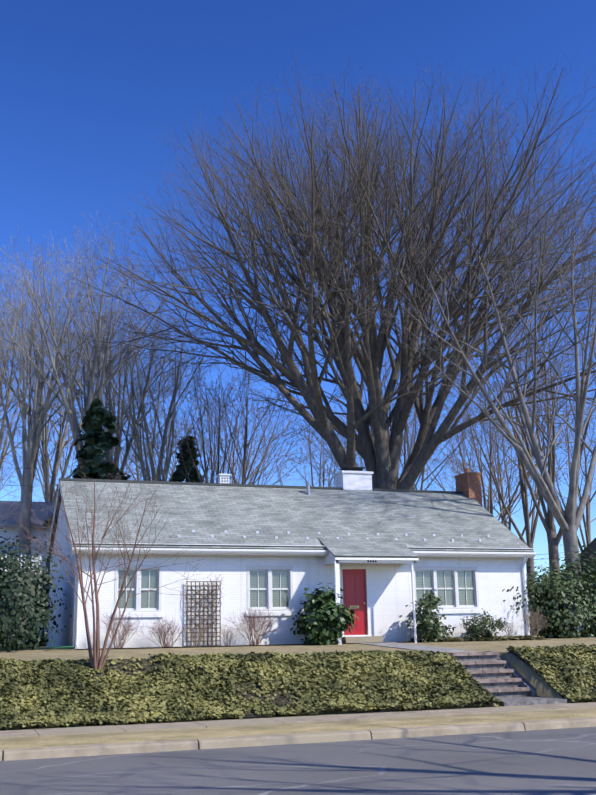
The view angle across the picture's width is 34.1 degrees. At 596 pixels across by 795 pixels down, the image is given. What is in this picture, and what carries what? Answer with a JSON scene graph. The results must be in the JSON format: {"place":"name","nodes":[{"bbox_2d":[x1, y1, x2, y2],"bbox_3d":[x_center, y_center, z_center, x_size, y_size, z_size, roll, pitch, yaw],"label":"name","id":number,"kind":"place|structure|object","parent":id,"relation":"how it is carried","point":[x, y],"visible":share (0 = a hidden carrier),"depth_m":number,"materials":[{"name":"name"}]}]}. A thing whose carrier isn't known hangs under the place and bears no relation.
{"place":"outdoors","nodes":[
{"label":"outdoors","id":0,"kind":"place"},
{"bbox_2d":[0,501,53,527],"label":"neighboring house roof","id":1,"kind":"structure","parent":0,"point":[5,507],"depth_m":48.96,"materials":[{"name":"grey"}]},
{"bbox_2d":[46,499,529,648],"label":"house walls","id":2,"kind":"structure","parent":0,"point":[390,591],"depth_m":29.84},
{"bbox_2d":[112,609,481,617],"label":"window sills","id":3,"kind":"structure","parent":2,"relation":"attached to","point":[292,613],"depth_m":29.72,"materials":[{"name":"white wood"}]},
{"bbox_2d":[0,727,595,794],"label":"road","id":4,"kind":"structure","parent":0,"point":[562,761],"depth_m":13.18,"materials":[{"name":"grey asphalt"}]},
{"bbox_2d":[0,637,595,760],"bbox_3d":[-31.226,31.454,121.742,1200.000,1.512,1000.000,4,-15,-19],"label":"ground","id":5,"kind":"structure","parent":0,"point":[534,679],"depth_m":19.62,"materials":[{"name":"beige concrete"}]},
{"bbox_2d":[1,554,41,573],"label":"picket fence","id":6,"kind":"object","parent":5,"relation":"on","point":[32,560],"visible":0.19,"depth_m":36.61,"materials":[{"name":"white paint"}]},
{"bbox_2d":[0,527,50,643],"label":"neighbour house walls","id":7,"kind":"structure","parent":5,"relation":"on","point":[14,534],"depth_m":47.04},
{"bbox_2d":[0,544,14,569],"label":"neighbour windows","id":8,"kind":"structure","parent":7,"relation":"attached to","point":[10,549],"depth_m":46.59,"materials":[{"name":"glass"}]},
{"bbox_2d":[22,580,40,647],"bbox_3d":[-16.949,8.384,34.201,15.100,4.150,0.700,4,-15,-19],"label":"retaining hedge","id":9,"kind":"object","parent":5,"relation":"on","point":[34,618],"depth_m":36.33,"materials":[{"name":"green plant"}]},
{"bbox_2d":[0,520,78,651],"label":"hedge","id":10,"kind":"object","parent":5,"relation":"on","point":[20,599],"depth_m":26.62,"materials":[{"name":"green plant"}]},
{"bbox_2d":[0,388,93,551],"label":"trees","id":11,"kind":"object","parent":5,"relation":"on","point":[1,482],"visible":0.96,"depth_m":26.33,"materials":[{"name":"brown plant"}]},
{"bbox_2d":[46,646,74,648],"bbox_3d":[-6.557,6.909,26.807,0.791,0.074,0.640,4,-15,-19],"label":"garden hose","id":12,"kind":"object","parent":5,"relation":"on","point":[72,647],"visible":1,"depth_m":26.64,"materials":[{"name":"green rubber"}]},
{"bbox_2d":[38,398,131,645],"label":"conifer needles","id":13,"kind":"object","parent":5,"relation":"on","point":[94,436],"depth_m":43.66,"materials":[{"name":"green plant"}]},
{"bbox_2d":[8,462,208,669],"bbox_3d":[-4.053,3.566,20.884,4.492,4.704,4.574,4,-15,-19],"label":"crape myrtle","id":14,"kind":"object","parent":5,"relation":"on","point":[95,661],"visible":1,"depth_m":21.02,"materials":[{"name":"brown plant"}]},
{"bbox_2d":[0,209,238,568],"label":"tall pale trees","id":15,"kind":"object","parent":5,"relation":"on","point":[89,374],"visible":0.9,"depth_m":47.76,"materials":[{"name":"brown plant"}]},
{"bbox_2d":[169,435,203,482],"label":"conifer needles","id":16,"kind":"object","parent":5,"relation":"on","point":[176,476],"depth_m":50.24,"materials":[{"name":"green plant"}]},
{"bbox_2d":[186,580,220,645],"bbox_3d":[-2.813,6.426,28.928,1.044,1.920,0.046,4,-15,-19],"label":"trellis","id":17,"kind":"object","parent":5,"relation":"on","point":[199,602],"visible":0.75,"depth_m":28.94,"materials":[{"name":"brown"}]},
{"bbox_2d":[44,481,535,648],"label":"house trim","id":18,"kind":"structure","parent":5,"relation":"on","point":[175,551],"depth_m":29.73,"materials":[{"name":"white wood"}]},
{"bbox_2d":[44,484,60,568],"bbox_3d":[-1.430,5.004,36.646,15.360,2.700,4.350,4,-15,-19],"label":"board","id":19,"kind":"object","parent":18,"relation":"attached to","point":[55,521],"depth_m":34.14,"materials":[{"name":"white wood"}]},
{"bbox_2d":[216,473,230,483],"bbox_3d":[-2.775,4.198,36.150,0.440,2.680,0.440,4,-15,-19],"label":"vent","id":20,"kind":"object","parent":19,"relation":"on","point":[220,476],"visible":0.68,"depth_m":36.27,"materials":[{"name":"white paint"}]},
{"bbox_2d":[333,470,372,490],"bbox_3d":[2.091,4.104,36.042,1.260,2.630,0.900,4,-15,-19],"label":"chimney","id":21,"kind":"object","parent":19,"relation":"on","point":[354,480],"visible":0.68,"depth_m":35.92,"materials":[{"name":"paint"}]},
{"bbox_2d":[341,466,364,470],"bbox_3d":[2.065,2.739,36.376,0.720,0.180,0.640,4,-15,-19],"label":"chimney cap","id":22,"kind":"object","parent":21,"relation":"on","point":[347,468],"visible":0.71,"depth_m":36.16,"materials":[{"name":"black metal"}]},
{"bbox_2d":[59,478,463,493],"bbox_3d":[-0.735,3.214,34.971,15.370,0.105,0.320,4,-15,-19],"label":"ridge cap","id":23,"kind":"object","parent":18,"relation":"on","point":[225,484],"visible":0.55,"depth_m":34.46,"materials":[{"name":"grey"}]},
{"bbox_2d":[114,565,478,611],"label":"window frames","id":24,"kind":"structure","parent":18,"relation":"attached to","point":[137,589],"depth_m":29.97,"materials":[{"name":"white wood"}]},
{"bbox_2d":[118,570,473,607],"bbox_3d":[0.281,5.988,30.379,11.780,1.105,0.001,4,-15,-19],"label":"window glass","id":25,"kind":"object","parent":24,"relation":"in","point":[260,580],"visible":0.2,"depth_m":30.05,"materials":[{"name":"grey glass"}]},
{"bbox_2d":[60,480,533,551],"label":"roof front","id":26,"kind":"structure","parent":18,"relation":"on","point":[237,513],"depth_m":32.44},
{"bbox_2d":[306,482,310,494],"bbox_3d":[0.371,3.266,34.702,0.190,0.510,0.200,4,-15,-19],"label":"roof vent","id":27,"kind":"object","parent":26,"relation":"on","point":[308,487],"visible":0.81,"depth_m":34.66,"materials":[{"name":"silver metal"}]},
{"bbox_2d":[177,530,489,541],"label":"snow guards","id":28,"kind":"object","parent":26,"relation":"on","point":[225,531],"visible":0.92,"depth_m":31.27,"materials":[{"name":"white metal"}]},
{"bbox_2d":[339,566,371,636],"bbox_3d":[1.790,6.451,30.758,1.020,2.190,0.170,4,-15,-19],"label":"door frame","id":29,"kind":"object","parent":18,"relation":"attached to","point":[367,584],"visible":0.75,"depth_m":30.79,"materials":[{"name":"white wood"}]},
{"bbox_2d":[342,569,366,634],"bbox_3d":[1.776,6.485,30.790,0.820,2.040,0.057,4,-15,-19],"label":"door","id":30,"kind":"structure","parent":29,"relation":"in","point":[354,589],"depth_m":30.81,"materials":[{"name":"red paint"}]},
{"bbox_2d":[0,643,595,728],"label":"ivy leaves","id":31,"kind":"object","parent":5,"relation":"on","point":[134,706],"visible":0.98,"depth_m":20.68,"materials":[{"name":"green plant"}]},
{"bbox_2d":[0,337,595,634],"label":"trees","id":32,"kind":"object","parent":5,"relation":"on","point":[505,510],"visible":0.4,"depth_m":55.90,"materials":[{"name":"brown plant"}]},
{"bbox_2d":[0,717,595,760],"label":"curb","id":33,"kind":"structure","parent":5,"relation":"on","point":[146,747],"depth_m":16.25,"materials":[{"name":"concrete"}]},
{"bbox_2d":[0,647,595,727],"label":"leaves","id":34,"kind":"object","parent":5,"relation":"on","point":[148,667],"visible":0.1,"depth_m":20.55,"materials":[{"name":"green plant"}]},
{"bbox_2d":[100,639,504,648],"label":"vents","id":35,"kind":"object","parent":5,"relation":"on","point":[235,645],"visible":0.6,"depth_m":28.53,"materials":[{"name":"black metal"}]},
{"bbox_2d":[95,612,147,648],"bbox_3d":[-5.046,6.561,27.470,1.374,1.115,1.142,7,-16,-30],"label":"bare shrub","id":36,"kind":"object","parent":35,"relation":"on","point":[119,639],"visible":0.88,"depth_m":27.41,"materials":[{"name":"brown plant"}]},
{"bbox_2d":[140,616,186,647],"bbox_3d":[-3.898,6.708,27.901,1.566,0.992,1.169,4,-15,-19],"label":"bare shrub","id":37,"kind":"object","parent":35,"relation":"on","point":[160,632],"visible":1,"depth_m":27.82,"materials":[{"name":"brown plant"}]},
{"bbox_2d":[179,621,207,646],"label":"bare shrub","id":38,"kind":"object","parent":35,"relation":"on","point":[199,635],"visible":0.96,"depth_m":28.18,"materials":[{"name":"brown plant"}]},
{"bbox_2d":[182,573,222,645],"bbox_3d":[-2.826,6.314,28.901,1.302,2.130,0.101,4,-15,-19],"label":"trellis vine","id":39,"kind":"object","parent":35,"relation":"on","point":[212,618],"visible":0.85,"depth_m":28.92,"materials":[{"name":"brown plant"}]},
{"bbox_2d":[212,623,238,646],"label":"bare shrub","id":40,"kind":"object","parent":35,"relation":"on","point":[226,641],"visible":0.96,"depth_m":28.42,"materials":[{"name":"brown plant"}]},
{"bbox_2d":[225,603,283,645],"bbox_3d":[-1.310,6.703,28.623,2.060,1.248,1.258,4,-15,-19],"label":"bare shrub","id":41,"kind":"object","parent":35,"relation":"on","point":[253,623],"visible":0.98,"depth_m":28.63,"materials":[{"name":"brown plant"}]},
{"bbox_2d":[405,589,456,641],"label":"box shrub leaves","id":42,"kind":"object","parent":35,"relation":"on","point":[426,621],"depth_m":30.32,"materials":[{"name":"green plant"}]},
{"bbox_2d":[411,635,544,641],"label":"bed litter","id":43,"kind":"object","parent":35,"relation":"on","point":[517,637],"visible":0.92,"depth_m":30.93,"materials":[{"name":"brown soil"}]},
{"bbox_2d":[459,608,508,639],"bbox_3d":[5.971,7.288,31.149,1.604,1.006,1.467,4,-15,-19],"label":"low shrub","id":44,"kind":"object","parent":43,"relation":"on","point":[480,626],"depth_m":30.91,"materials":[{"name":"green plant"}]},
{"bbox_2d":[504,620,517,639],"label":"bare shrub","id":45,"kind":"object","parent":35,"relation":"on","point":[508,627],"visible":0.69,"depth_m":31.51,"materials":[{"name":"brown plant"}]},
{"bbox_2d":[517,608,548,639],"bbox_3d":[7.657,7.363,31.744,1.286,1.117,0.924,10,-18,-38],"label":"bare shrub","id":46,"kind":"object","parent":35,"relation":"on","point":[532,623],"visible":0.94,"depth_m":31.72,"materials":[{"name":"brown plant"}]},
{"bbox_2d":[44,46,595,489],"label":"elm","id":47,"kind":"object","parent":5,"relation":"on","point":[380,455],"visible":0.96,"depth_m":41.74,"materials":[{"name":"brown plant"}]},
{"bbox_2d":[290,583,358,644],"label":"box shrub leaves","id":48,"kind":"object","parent":5,"relation":"on","point":[317,620],"depth_m":29.02,"materials":[{"name":"green plant"}]},
{"bbox_2d":[341,636,382,643],"bbox_3d":[1.945,7.669,30.109,1.240,0.490,0.620,4,-15,-19],"label":"stoop","id":49,"kind":"object","parent":5,"relation":"on","point":[355,640],"visible":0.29,"depth_m":29.85,"materials":[{"name":"concrete"}]},
{"bbox_2d":[324,551,418,644],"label":"porch trim","id":50,"kind":"structure","parent":5,"relation":"on","point":[329,558],"depth_m":30.08,"materials":[{"name":"white wood"}]},
{"bbox_2d":[317,537,417,557],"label":"porch roof","id":51,"kind":"structure","parent":50,"relation":"on","point":[365,548],"depth_m":30.72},
{"bbox_2d":[356,642,472,651],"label":"walkway","id":52,"kind":"structure","parent":5,"relation":"on","point":[409,646],"depth_m":27.01,"materials":[{"name":"grey concrete"}]},
{"bbox_2d":[454,472,481,504],"bbox_3d":[6.636,6.133,36.846,0.610,6.500,1.060,4,-15,-19],"label":"brick chimney","id":53,"kind":"object","parent":5,"relation":"on","point":[468,484],"visible":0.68,"depth_m":37.09,"materials":[{"name":"red brick"}]},
{"bbox_2d":[350,160,595,586],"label":"tree","id":54,"kind":"object","parent":5,"relation":"on","point":[569,521],"visible":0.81,"depth_m":36.65,"materials":[{"name":"grey plant"}]},
{"bbox_2d":[483,651,536,696],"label":"step cheeks","id":55,"kind":"object","parent":5,"relation":"on","point":[532,692],"visible":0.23,"depth_m":23.42,"materials":[{"name":"grey concrete"}]},
{"bbox_2d":[454,655,566,705],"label":"stair treads","id":56,"kind":"object","parent":5,"relation":"on","point":[519,698],"visible":0.23,"depth_m":23.11,"materials":[{"name":"concrete"}]},
{"bbox_2d":[448,652,529,692],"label":"stair risers","id":57,"kind":"object","parent":56,"relation":"on","point":[505,689],"visible":0.79,"depth_m":23.41,"materials":[{"name":"concrete"}]},
{"bbox_2d":[434,278,595,602],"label":"pale trees","id":58,"kind":"object","parent":5,"relation":"on","point":[553,538],"visible":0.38,"depth_m":43.99,"materials":[{"name":"grey plant"}]},
{"bbox_2d":[502,552,595,638],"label":"shrub","id":59,"kind":"object","parent":5,"relation":"on","point":[549,590],"depth_m":32.91,"materials":[{"name":"green plant"}]},
{"bbox_2d":[537,544,595,637],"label":"shrub leaves","id":60,"kind":"object","parent":59,"relation":"attached to","point":[593,595],"depth_m":34.62,"materials":[{"name":"green plant"}]},
{"bbox_2d":[0,702,595,737],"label":"sidewalk","id":61,"kind":"structure","parent":0,"point":[231,722],"depth_m":18.81,"materials":[{"name":"concrete"}]},
{"bbox_2d":[0,0,595,615],"label":"sky","id":62,"kind":"structure","parent":0,"point":[85,84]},
{"bbox_2d":[561,538,595,579],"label":"neighbour roof","id":63,"kind":"structure","parent":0,"point":[593,544],"depth_m":42.45,"materials":[{"name":"grey"}]},
{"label":"neighbouring building","id":64,"kind":"object","parent":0,"visible":0},
{"bbox_2d":[7,468,590,559],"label":"wires","id":65,"kind":"object","parent":64,"relation":"attached to","point":[532,559],"visible":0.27,"depth_m":41.84,"materials":[{"name":"black"}]}
]}

